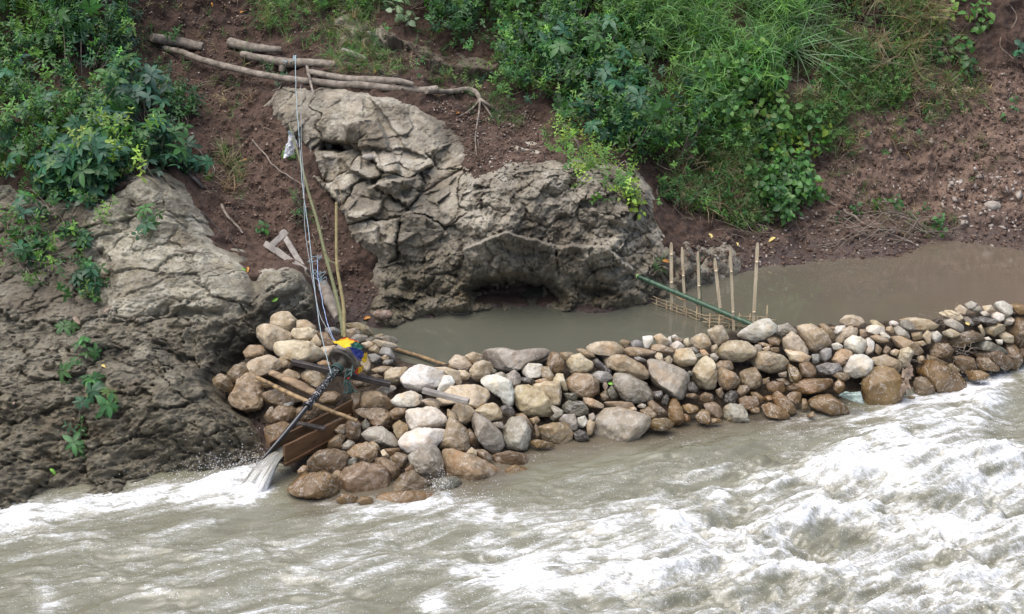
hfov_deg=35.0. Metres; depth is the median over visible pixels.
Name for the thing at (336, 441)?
dam stone
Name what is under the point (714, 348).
dam stone
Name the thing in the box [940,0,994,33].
leafy shoot
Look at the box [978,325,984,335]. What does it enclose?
dam stone
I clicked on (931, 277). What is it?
pool water
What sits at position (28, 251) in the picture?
hanging vine
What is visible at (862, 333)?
dam stone
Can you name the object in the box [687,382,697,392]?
dam stone
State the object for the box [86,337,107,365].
seedling
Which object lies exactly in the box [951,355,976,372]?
dam stone
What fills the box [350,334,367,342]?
dam stone
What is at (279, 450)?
flume water
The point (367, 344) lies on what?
dam stone
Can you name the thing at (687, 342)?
dam stone
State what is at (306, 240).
rope
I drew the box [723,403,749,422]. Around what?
dam stone
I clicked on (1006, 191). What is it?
stone chips
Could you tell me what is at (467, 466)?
dam stone
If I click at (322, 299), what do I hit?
rope
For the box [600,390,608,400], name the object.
dam stone
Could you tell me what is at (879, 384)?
dam stone
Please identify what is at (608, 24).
shrub
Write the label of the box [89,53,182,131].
leaved plant
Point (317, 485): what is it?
dam stone
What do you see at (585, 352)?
dam stone
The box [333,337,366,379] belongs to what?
cloth
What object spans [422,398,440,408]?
dam stone
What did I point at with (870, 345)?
dam stone
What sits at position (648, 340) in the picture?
dam stone
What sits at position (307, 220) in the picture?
rope
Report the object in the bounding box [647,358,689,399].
dam stone
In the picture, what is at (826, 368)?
dam stone
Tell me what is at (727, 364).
dam stone
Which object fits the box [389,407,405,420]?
dam stone
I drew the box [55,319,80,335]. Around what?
seedling
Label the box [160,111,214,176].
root
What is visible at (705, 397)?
dam stone
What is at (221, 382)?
dam stone
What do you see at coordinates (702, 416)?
dam stone
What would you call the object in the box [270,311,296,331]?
dam stone
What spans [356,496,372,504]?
dam stone
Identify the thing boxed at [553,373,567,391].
dam stone
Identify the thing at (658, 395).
dam stone
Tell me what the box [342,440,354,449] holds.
dam stone
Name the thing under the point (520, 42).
shrub
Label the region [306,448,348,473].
dam stone
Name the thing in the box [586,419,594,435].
dam stone
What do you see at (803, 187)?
leafy vine
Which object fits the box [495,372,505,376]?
dam stone
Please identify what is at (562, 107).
seedling
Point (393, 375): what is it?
dam stone
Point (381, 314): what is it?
pebble
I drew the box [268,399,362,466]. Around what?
wooden flume
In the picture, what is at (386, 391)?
dam stone
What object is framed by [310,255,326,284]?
rope bows
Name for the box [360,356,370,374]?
dam stone
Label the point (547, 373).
dam stone
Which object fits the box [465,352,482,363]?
dam stone
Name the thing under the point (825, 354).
dam stone
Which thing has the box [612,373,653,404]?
dam stone
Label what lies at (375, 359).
dam stone
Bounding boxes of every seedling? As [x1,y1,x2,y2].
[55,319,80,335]
[57,357,82,384]
[62,416,87,438]
[62,431,86,458]
[72,332,92,357]
[72,396,91,421]
[78,371,105,387]
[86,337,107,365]
[86,377,106,403]
[94,387,118,418]
[131,208,163,240]
[134,203,154,219]
[255,220,268,235]
[281,143,296,160]
[551,93,567,110]
[555,101,575,119]
[650,252,668,277]
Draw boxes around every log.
[150,33,203,50]
[161,45,437,92]
[226,37,281,52]
[240,51,337,72]
[268,370,314,394]
[307,69,413,85]
[317,280,338,321]
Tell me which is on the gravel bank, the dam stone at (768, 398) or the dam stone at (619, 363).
the dam stone at (619, 363)
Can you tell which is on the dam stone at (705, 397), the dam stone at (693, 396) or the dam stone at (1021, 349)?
the dam stone at (693, 396)
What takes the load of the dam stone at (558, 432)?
on the gravel bank
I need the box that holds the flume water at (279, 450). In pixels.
[275,417,340,454]
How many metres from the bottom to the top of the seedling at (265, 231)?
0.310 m
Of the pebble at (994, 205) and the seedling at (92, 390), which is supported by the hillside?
the pebble at (994, 205)
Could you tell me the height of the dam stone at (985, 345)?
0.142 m
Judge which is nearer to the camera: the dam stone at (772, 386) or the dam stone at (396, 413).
the dam stone at (396, 413)
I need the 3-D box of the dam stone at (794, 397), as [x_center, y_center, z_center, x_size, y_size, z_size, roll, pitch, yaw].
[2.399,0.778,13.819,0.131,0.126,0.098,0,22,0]
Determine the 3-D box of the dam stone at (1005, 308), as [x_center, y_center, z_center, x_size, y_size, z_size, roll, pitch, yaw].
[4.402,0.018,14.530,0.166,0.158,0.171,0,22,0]
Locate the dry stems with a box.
[0,0,1023,289]
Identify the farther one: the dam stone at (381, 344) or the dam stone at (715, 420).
the dam stone at (381, 344)
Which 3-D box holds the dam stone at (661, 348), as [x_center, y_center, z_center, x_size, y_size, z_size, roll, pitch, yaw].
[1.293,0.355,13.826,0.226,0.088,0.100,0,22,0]
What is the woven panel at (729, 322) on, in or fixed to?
attached to the bamboo pole at (715, 309)
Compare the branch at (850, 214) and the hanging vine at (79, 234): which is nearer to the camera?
the hanging vine at (79, 234)
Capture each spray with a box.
[113,420,262,501]
[399,356,1023,603]
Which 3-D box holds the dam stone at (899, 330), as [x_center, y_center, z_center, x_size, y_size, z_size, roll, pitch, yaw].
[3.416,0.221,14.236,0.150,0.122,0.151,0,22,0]
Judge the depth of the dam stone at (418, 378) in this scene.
13.30 m
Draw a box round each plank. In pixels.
[340,48,366,61]
[422,387,469,404]
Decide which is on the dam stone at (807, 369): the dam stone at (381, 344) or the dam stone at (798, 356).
the dam stone at (798, 356)
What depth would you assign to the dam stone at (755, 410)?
13.61 m
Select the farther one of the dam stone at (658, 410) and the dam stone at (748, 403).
the dam stone at (748, 403)
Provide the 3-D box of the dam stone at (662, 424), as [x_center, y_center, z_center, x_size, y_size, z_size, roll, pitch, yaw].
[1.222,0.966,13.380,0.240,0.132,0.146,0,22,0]
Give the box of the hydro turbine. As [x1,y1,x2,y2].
[256,344,361,464]
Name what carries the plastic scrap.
on the dam stone at (830, 404)
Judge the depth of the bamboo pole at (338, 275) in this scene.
13.39 m
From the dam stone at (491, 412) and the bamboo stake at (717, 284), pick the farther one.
the bamboo stake at (717, 284)
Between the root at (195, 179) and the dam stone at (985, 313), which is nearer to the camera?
the dam stone at (985, 313)
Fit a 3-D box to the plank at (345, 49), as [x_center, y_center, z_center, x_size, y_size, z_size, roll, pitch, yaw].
[-1.634,-2.607,16.792,0.310,0.117,0.061,11,25,26]
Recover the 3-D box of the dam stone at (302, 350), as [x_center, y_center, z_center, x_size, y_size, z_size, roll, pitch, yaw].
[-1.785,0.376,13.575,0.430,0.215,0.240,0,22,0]
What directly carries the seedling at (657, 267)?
on the bedrock at (435, 229)
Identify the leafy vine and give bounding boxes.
[656,132,738,216]
[672,64,760,154]
[686,36,791,119]
[721,144,830,235]
[733,89,835,172]
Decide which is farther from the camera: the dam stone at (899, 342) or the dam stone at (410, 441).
the dam stone at (899, 342)
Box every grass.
[127,0,1005,237]
[578,0,835,211]
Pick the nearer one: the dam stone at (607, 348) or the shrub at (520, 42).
the dam stone at (607, 348)
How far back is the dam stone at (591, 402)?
13.44 m
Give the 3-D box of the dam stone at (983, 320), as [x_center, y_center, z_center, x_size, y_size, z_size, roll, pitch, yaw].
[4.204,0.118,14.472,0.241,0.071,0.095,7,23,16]
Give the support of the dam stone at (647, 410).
in the river water at (884, 511)
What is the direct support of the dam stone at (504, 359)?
on the gravel bank
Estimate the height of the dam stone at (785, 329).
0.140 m
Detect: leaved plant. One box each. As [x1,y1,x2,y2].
[5,97,132,203]
[88,94,178,190]
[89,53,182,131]
[142,106,214,178]
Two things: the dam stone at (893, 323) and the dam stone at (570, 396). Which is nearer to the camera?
the dam stone at (570, 396)
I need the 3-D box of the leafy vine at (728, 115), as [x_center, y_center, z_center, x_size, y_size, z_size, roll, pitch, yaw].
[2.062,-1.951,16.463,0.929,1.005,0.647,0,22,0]
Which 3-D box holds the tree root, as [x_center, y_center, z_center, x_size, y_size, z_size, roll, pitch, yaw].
[-0.321,-1.878,15.866,0.719,0.438,1.124,-13,25,-29]
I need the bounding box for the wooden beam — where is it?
[291,358,390,387]
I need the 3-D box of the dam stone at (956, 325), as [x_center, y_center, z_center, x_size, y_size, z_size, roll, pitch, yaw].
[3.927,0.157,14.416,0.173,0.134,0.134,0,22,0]
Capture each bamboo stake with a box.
[670,242,672,309]
[681,247,685,313]
[697,252,701,318]
[713,258,723,325]
[729,249,734,329]
[752,243,758,322]
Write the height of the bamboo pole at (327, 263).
1.055 m
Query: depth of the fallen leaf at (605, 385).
13.44 m
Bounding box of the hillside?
[0,0,1023,452]
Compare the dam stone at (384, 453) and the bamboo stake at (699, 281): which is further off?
the bamboo stake at (699, 281)
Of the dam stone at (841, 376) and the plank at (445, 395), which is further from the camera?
the dam stone at (841, 376)
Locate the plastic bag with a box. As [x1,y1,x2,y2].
[283,131,297,157]
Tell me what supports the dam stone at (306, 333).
on the gravel bank
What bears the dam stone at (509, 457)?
on the gravel bank
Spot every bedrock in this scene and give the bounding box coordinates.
[0,164,316,508]
[263,86,675,326]
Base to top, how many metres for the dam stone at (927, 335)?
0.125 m
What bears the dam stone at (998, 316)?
on the dam stone at (993, 330)
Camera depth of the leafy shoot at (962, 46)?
17.45 m
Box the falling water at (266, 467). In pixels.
[241,451,282,491]
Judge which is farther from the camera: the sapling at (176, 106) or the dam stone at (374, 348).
the sapling at (176, 106)
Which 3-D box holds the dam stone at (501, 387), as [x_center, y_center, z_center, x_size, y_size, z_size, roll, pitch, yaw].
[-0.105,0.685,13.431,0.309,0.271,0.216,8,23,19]
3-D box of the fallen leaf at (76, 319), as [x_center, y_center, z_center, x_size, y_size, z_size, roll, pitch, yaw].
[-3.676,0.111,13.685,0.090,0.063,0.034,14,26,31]
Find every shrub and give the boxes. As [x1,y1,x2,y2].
[0,0,69,40]
[0,0,142,55]
[0,8,64,110]
[0,67,61,198]
[12,51,129,139]
[43,8,147,96]
[381,0,435,31]
[417,0,503,50]
[461,1,561,94]
[488,0,565,42]
[505,19,606,121]
[536,0,658,64]
[565,62,672,162]
[581,14,693,107]
[641,57,722,169]
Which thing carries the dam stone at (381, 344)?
on the gravel bank
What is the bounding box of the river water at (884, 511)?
[0,363,1023,613]
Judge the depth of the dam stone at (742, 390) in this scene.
13.76 m
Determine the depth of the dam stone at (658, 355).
13.75 m
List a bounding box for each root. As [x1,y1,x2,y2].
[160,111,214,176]
[180,165,235,208]
[200,211,244,257]
[424,87,497,155]
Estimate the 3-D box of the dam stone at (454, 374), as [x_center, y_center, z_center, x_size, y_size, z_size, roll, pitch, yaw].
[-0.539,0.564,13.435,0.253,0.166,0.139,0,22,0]
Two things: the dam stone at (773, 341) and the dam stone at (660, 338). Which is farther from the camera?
the dam stone at (773, 341)
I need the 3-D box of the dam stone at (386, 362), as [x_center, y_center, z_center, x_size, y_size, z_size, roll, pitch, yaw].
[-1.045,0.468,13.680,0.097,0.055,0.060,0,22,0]
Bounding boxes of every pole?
[255,375,357,421]
[289,124,343,337]
[330,170,347,336]
[392,348,452,368]
[636,274,752,324]
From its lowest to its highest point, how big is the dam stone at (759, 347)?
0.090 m
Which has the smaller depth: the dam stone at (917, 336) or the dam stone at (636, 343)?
the dam stone at (636, 343)
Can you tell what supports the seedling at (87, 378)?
on the bedrock at (168, 404)
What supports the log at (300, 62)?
on the hillside
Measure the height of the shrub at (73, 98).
0.851 m
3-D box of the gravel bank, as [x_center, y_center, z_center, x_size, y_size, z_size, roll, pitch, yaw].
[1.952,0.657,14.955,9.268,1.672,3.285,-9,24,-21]
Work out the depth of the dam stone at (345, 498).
12.31 m
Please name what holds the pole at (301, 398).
on the dam stone at (275, 397)
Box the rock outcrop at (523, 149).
[513,141,538,153]
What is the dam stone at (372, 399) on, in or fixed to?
on the gravel bank
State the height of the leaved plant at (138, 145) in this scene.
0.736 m
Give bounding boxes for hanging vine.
[0,204,57,284]
[1,177,125,252]
[23,240,109,306]
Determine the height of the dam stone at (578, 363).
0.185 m
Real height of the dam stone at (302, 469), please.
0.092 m
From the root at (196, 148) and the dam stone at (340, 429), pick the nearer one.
the dam stone at (340, 429)
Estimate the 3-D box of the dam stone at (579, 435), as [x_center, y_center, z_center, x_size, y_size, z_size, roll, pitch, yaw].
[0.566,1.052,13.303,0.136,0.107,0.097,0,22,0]
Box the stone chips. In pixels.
[128,5,1023,306]
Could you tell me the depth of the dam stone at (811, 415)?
13.64 m
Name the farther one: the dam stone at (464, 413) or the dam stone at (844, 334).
the dam stone at (844, 334)
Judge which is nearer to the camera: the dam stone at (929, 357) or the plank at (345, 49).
the dam stone at (929, 357)
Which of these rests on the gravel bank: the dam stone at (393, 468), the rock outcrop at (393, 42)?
the dam stone at (393, 468)
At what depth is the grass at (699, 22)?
16.60 m
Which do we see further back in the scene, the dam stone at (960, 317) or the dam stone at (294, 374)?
the dam stone at (960, 317)
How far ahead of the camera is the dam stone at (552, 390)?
13.40 m
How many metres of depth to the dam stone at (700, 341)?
13.89 m
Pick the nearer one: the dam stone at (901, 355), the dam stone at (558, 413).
the dam stone at (558, 413)
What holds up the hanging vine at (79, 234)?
on the bedrock at (168, 404)
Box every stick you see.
[174,250,204,253]
[252,139,304,187]
[305,65,314,97]
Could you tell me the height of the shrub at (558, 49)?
0.920 m
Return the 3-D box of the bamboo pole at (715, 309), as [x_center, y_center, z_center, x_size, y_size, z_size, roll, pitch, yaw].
[1.668,-0.056,14.738,1.295,0.224,0.058,16,27,35]
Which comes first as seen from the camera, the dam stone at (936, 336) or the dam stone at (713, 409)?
the dam stone at (713, 409)
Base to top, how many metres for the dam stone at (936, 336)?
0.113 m
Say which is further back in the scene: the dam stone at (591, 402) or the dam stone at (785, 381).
the dam stone at (785, 381)
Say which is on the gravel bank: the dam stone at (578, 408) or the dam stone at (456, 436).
the dam stone at (456, 436)
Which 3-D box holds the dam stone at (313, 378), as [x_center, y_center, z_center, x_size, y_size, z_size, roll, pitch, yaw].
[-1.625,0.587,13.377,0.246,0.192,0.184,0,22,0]
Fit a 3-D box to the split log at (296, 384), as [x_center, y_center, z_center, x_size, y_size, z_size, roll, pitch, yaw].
[-1.772,0.630,13.159,0.477,0.142,0.099,11,25,26]
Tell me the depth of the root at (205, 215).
14.96 m
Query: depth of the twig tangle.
14.19 m
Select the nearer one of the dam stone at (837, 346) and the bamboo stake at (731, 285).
the dam stone at (837, 346)
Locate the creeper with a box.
[539,110,647,219]
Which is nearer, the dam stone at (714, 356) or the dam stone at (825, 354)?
the dam stone at (714, 356)
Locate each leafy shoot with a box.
[835,202,862,223]
[872,193,919,221]
[914,6,957,32]
[918,201,956,237]
[920,29,974,64]
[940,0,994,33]
[961,57,982,81]
[1000,93,1019,122]
[1012,39,1023,67]
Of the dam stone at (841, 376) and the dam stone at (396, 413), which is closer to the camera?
the dam stone at (396, 413)
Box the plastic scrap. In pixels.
[838,391,863,403]
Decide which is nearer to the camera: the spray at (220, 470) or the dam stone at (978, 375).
the spray at (220, 470)
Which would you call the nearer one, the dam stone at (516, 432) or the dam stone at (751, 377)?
the dam stone at (516, 432)
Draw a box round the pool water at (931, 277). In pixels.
[339,240,1023,366]
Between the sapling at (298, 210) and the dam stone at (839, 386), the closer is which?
the dam stone at (839, 386)
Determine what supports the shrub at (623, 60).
on the hillside
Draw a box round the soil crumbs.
[123,0,1023,316]
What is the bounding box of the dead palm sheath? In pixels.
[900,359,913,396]
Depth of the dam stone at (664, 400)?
13.54 m
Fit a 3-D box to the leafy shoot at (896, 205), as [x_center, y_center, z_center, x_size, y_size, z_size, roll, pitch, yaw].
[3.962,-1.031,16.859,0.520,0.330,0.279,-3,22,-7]
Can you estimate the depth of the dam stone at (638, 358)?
13.72 m
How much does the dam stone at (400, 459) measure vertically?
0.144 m
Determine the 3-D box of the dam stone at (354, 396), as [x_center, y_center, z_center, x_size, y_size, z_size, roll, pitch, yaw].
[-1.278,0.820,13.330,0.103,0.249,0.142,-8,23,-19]
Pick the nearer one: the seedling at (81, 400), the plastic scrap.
the seedling at (81, 400)
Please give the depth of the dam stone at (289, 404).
13.14 m
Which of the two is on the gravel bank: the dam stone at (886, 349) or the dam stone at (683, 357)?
the dam stone at (683, 357)
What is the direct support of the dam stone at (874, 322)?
on the dam stone at (874, 329)
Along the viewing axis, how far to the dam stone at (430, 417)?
12.99 m
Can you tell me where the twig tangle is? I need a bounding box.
[902,302,990,363]
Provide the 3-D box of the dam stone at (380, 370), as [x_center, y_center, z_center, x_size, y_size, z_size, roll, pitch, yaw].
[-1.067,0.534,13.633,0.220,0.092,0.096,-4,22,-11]
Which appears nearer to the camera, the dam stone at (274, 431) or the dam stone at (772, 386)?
the dam stone at (274, 431)
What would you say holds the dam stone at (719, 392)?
on the dam stone at (730, 396)
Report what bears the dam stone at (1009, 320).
on the dam stone at (1015, 329)
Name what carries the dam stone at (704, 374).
on the gravel bank
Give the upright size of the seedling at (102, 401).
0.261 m
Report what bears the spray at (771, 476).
on the river water at (884, 511)
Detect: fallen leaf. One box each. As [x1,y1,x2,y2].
[73,316,80,323]
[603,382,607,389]
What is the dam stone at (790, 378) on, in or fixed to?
on the dam stone at (808, 386)
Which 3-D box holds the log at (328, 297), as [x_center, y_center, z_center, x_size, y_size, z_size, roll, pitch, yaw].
[-1.589,-0.056,14.215,0.112,0.247,0.470,-9,24,-21]
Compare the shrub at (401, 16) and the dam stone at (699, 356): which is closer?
the dam stone at (699, 356)
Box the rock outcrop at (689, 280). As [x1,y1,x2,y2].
[658,234,740,298]
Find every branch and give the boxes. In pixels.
[108,0,143,21]
[220,204,242,232]
[824,198,912,243]
[1000,0,1016,56]
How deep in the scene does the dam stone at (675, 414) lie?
13.50 m
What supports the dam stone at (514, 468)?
in the river water at (884, 511)
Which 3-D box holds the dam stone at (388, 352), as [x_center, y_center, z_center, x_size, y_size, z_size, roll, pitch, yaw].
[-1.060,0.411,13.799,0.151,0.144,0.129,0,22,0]
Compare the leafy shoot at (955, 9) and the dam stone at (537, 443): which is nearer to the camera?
the dam stone at (537, 443)
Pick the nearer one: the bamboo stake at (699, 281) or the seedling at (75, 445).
the seedling at (75, 445)
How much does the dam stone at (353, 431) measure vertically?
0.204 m
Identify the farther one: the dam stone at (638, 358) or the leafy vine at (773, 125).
the leafy vine at (773, 125)
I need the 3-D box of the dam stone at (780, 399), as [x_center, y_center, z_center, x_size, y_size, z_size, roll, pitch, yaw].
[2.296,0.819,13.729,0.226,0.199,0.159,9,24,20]
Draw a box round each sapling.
[128,55,190,108]
[161,23,182,41]
[161,76,207,129]
[256,56,287,105]
[288,188,329,249]
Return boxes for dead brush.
[812,200,958,253]
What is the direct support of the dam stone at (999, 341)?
on the dam stone at (985, 345)
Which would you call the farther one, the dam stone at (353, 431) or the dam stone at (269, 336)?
the dam stone at (269, 336)
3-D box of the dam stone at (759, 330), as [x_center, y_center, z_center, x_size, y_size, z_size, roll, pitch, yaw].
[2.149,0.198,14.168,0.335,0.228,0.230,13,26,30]
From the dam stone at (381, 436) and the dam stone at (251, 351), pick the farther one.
the dam stone at (251, 351)
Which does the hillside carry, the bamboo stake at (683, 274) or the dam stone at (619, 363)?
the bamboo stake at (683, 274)
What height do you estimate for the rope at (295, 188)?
0.943 m
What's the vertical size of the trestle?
0.276 m
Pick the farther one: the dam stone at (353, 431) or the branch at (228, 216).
the branch at (228, 216)
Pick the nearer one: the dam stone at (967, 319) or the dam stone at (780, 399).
the dam stone at (780, 399)
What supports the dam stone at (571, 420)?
on the dam stone at (558, 432)
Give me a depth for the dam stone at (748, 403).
13.71 m
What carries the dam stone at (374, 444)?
on the dam stone at (366, 451)
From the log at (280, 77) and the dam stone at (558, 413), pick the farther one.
the log at (280, 77)
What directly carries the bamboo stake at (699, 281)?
on the hillside
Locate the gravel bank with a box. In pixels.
[213,311,1023,472]
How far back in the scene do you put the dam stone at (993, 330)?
14.45 m
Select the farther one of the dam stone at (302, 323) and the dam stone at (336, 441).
the dam stone at (302, 323)
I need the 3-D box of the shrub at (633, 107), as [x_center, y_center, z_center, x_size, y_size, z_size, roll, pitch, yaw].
[1.145,-1.891,15.953,1.036,0.901,0.989,-15,26,-32]
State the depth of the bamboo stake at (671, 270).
14.85 m
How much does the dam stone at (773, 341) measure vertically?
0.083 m
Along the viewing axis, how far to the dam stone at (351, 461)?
12.72 m
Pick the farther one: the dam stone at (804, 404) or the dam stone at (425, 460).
the dam stone at (804, 404)
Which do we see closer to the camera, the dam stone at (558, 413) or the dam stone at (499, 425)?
the dam stone at (499, 425)
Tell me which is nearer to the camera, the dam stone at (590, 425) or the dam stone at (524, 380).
the dam stone at (590, 425)
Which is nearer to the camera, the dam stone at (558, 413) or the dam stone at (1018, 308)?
the dam stone at (558, 413)
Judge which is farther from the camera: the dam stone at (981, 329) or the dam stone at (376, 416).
the dam stone at (981, 329)
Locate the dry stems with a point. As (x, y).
(620, 168)
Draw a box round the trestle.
[263,229,308,271]
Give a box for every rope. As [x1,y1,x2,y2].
[291,107,315,265]
[295,57,331,373]
[301,139,333,340]
[317,259,334,340]
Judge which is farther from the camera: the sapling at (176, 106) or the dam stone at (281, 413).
the sapling at (176, 106)
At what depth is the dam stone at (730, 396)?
13.71 m
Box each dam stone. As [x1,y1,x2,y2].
[212,373,233,391]
[227,362,248,384]
[228,372,263,412]
[243,345,265,358]
[247,354,282,376]
[256,323,294,350]
[262,389,300,406]
[264,406,273,423]
[264,421,289,446]
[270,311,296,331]
[272,405,296,421]
[273,339,323,361]
[279,357,292,368]
[283,369,300,379]
[283,402,293,405]
[287,471,339,498]
[290,327,317,340]
[296,319,315,329]
[296,406,321,421]
[297,465,308,475]
[301,369,327,388]
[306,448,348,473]
[311,334,320,346]
[317,332,334,345]
[317,360,331,366]
[319,391,341,405]
[321,345,335,359]
[325,327,340,333]
[327,434,345,449]
[332,470,340,477]
[334,424,345,434]
[336,461,390,492]
[336,493,357,503]
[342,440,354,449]
[344,420,360,442]
[346,322,373,336]
[346,328,360,337]
[347,442,377,462]
[347,456,357,465]
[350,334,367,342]
[350,390,361,419]
[352,380,370,388]
[355,407,394,430]
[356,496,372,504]
[359,390,394,410]
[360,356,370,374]
[361,341,373,348]
[361,419,369,430]
[361,426,398,446]
[366,337,376,341]
[367,353,382,365]
[368,344,379,354]
[369,441,380,454]
[371,366,393,375]
[371,374,383,377]
[372,339,397,348]
[375,385,396,395]
[375,457,400,480]
[376,490,434,502]
[377,335,397,342]
[379,347,395,361]
[380,449,389,458]
[381,355,388,360]
[382,360,393,364]
[384,366,407,384]
[384,448,399,456]
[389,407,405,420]
[389,452,407,468]
[390,390,422,407]
[392,420,408,439]
[393,470,431,490]
[398,427,444,453]
[400,364,444,392]
[405,406,447,429]
[405,464,414,471]
[407,444,444,477]
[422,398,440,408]
[431,476,461,489]
[435,367,461,384]
[436,384,489,408]
[437,375,454,391]
[438,417,470,452]
[442,448,499,480]
[447,409,457,419]
[449,354,471,370]
[451,403,475,424]
[458,370,470,379]
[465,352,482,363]
[466,447,476,455]
[468,428,476,445]
[469,360,492,381]
[471,412,504,453]
[475,403,502,421]
[475,449,491,460]
[480,374,513,406]
[482,348,550,371]
[492,450,528,464]
[493,422,503,428]
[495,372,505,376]
[499,405,515,417]
[502,416,531,450]
[505,464,526,472]
[506,370,520,387]
[514,384,553,417]
[516,413,534,434]
[521,363,542,378]
[521,377,534,384]
[529,416,539,424]
[529,439,554,447]
[531,381,561,405]
[534,423,539,438]
[535,378,548,382]
[538,422,573,443]
[541,366,554,380]
[546,351,564,374]
[550,405,562,420]
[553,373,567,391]
[559,414,577,430]
[560,352,573,359]
[562,400,588,416]
[564,393,577,399]
[565,353,593,373]
[565,373,599,397]
[573,429,588,441]
[576,348,594,357]
[577,416,587,427]
[582,397,603,407]
[586,341,624,355]
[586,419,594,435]
[588,413,595,420]
[590,357,611,373]
[591,371,612,382]
[593,406,650,441]
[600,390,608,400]
[603,354,649,379]
[604,401,634,408]
[607,385,617,399]
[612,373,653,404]
[619,339,629,346]
[625,347,656,355]
[629,340,642,347]
[634,356,646,361]
[637,403,645,407]
[640,406,656,419]
[642,335,653,348]
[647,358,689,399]
[647,400,667,417]
[650,344,675,353]
[650,418,674,430]
[653,333,668,345]
[653,390,663,400]
[655,352,663,360]
[661,394,668,405]
[664,356,672,362]
[667,398,684,425]
[668,341,683,348]
[672,337,683,341]
[672,348,696,366]
[682,403,699,413]
[683,338,691,346]
[684,413,690,421]
[685,393,698,399]
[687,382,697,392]
[689,347,698,352]
[690,333,710,349]
[692,355,717,389]
[695,353,702,359]
[695,409,710,424]
[699,392,712,402]
[700,349,709,355]
[703,401,722,418]
[707,325,728,345]
[710,353,718,360]
[711,344,717,352]
[711,418,721,423]
[714,340,756,361]
[715,387,723,398]
[716,360,733,370]
[717,367,740,391]
[723,390,738,403]
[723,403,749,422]
[737,318,776,342]
[737,385,749,396]
[738,396,758,410]
[739,367,761,389]
[749,351,789,373]
[749,392,764,405]
[750,407,759,412]
[754,344,762,351]
[758,342,771,346]
[761,402,789,419]
[762,377,769,384]
[764,395,772,402]
[766,337,780,345]
[766,381,785,393]
[770,347,779,352]
[772,391,796,414]
[774,323,796,337]
[776,378,789,385]
[778,371,786,376]
[782,331,808,353]
[784,349,811,362]
[785,385,797,390]
[787,367,794,382]
[787,391,801,405]
[788,364,801,382]
[790,378,833,394]
[797,323,831,353]
[798,362,816,377]
[802,398,807,409]
[806,411,814,417]
[808,394,849,415]
[812,354,819,363]
[816,362,842,374]
[819,323,834,339]
[820,348,831,361]
[831,342,842,349]
[831,349,852,365]
[831,372,849,380]
[832,325,845,333]
[833,379,844,393]
[835,326,857,343]
[840,315,864,326]
[841,354,873,378]
[843,335,867,353]
[859,329,866,337]
[861,366,903,404]
[864,337,874,354]
[866,325,885,334]
[870,320,884,327]
[870,334,888,342]
[871,354,901,372]
[874,344,881,354]
[880,332,889,339]
[882,345,890,354]
[886,326,894,332]
[889,321,898,325]
[889,349,899,355]
[890,335,923,354]
[892,325,909,338]
[896,347,913,367]
[898,317,938,330]
[899,319,915,330]
[911,332,922,340]
[913,376,934,395]
[915,359,966,392]
[916,341,926,345]
[917,355,924,362]
[923,330,931,343]
[926,355,947,364]
[929,343,953,359]
[930,331,941,342]
[939,310,963,320]
[942,329,960,338]
[944,318,963,331]
[948,330,984,347]
[948,363,959,372]
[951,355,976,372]
[954,304,967,315]
[963,316,973,325]
[965,301,976,309]
[965,370,989,380]
[969,341,1007,354]
[971,306,981,312]
[971,316,997,323]
[971,350,1014,370]
[976,357,999,370]
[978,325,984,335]
[980,311,989,316]
[982,305,994,312]
[984,323,1005,336]
[990,312,1005,321]
[994,301,1012,317]
[995,339,1002,344]
[997,331,1013,342]
[1004,316,1014,325]
[1004,342,1023,369]
[1005,317,1023,347]
[1010,303,1023,314]
[1019,347,1023,358]
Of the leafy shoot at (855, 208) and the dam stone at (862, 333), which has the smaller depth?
the dam stone at (862, 333)
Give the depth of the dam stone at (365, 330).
14.07 m
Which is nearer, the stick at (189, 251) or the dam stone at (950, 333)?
the stick at (189, 251)
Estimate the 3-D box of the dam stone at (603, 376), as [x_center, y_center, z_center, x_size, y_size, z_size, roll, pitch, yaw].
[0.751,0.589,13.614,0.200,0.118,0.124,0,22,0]
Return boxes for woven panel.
[650,296,703,319]
[702,305,775,327]
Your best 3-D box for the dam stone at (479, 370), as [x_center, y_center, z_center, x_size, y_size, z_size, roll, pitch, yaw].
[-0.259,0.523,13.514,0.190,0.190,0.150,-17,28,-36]
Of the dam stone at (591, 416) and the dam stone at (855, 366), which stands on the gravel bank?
the dam stone at (855, 366)
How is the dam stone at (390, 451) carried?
on the gravel bank
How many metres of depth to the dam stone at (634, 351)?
13.76 m
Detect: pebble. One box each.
[362,154,373,159]
[372,309,392,319]
[984,201,1000,210]
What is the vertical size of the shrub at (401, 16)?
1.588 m
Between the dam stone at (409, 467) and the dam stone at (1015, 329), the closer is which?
the dam stone at (409, 467)
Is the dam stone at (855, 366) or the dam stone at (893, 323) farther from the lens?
the dam stone at (893, 323)
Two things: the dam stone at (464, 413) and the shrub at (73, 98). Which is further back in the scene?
the shrub at (73, 98)
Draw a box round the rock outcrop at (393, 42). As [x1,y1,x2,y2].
[334,9,499,83]
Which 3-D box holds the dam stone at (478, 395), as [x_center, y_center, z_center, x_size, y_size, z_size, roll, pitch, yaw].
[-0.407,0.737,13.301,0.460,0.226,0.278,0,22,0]
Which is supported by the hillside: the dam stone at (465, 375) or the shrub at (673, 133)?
the shrub at (673, 133)
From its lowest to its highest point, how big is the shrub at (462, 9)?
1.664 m
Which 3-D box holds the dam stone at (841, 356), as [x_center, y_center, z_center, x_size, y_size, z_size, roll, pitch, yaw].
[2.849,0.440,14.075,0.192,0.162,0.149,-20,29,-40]
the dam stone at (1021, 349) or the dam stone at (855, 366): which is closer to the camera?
the dam stone at (855, 366)
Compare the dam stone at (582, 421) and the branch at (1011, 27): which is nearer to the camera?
the dam stone at (582, 421)

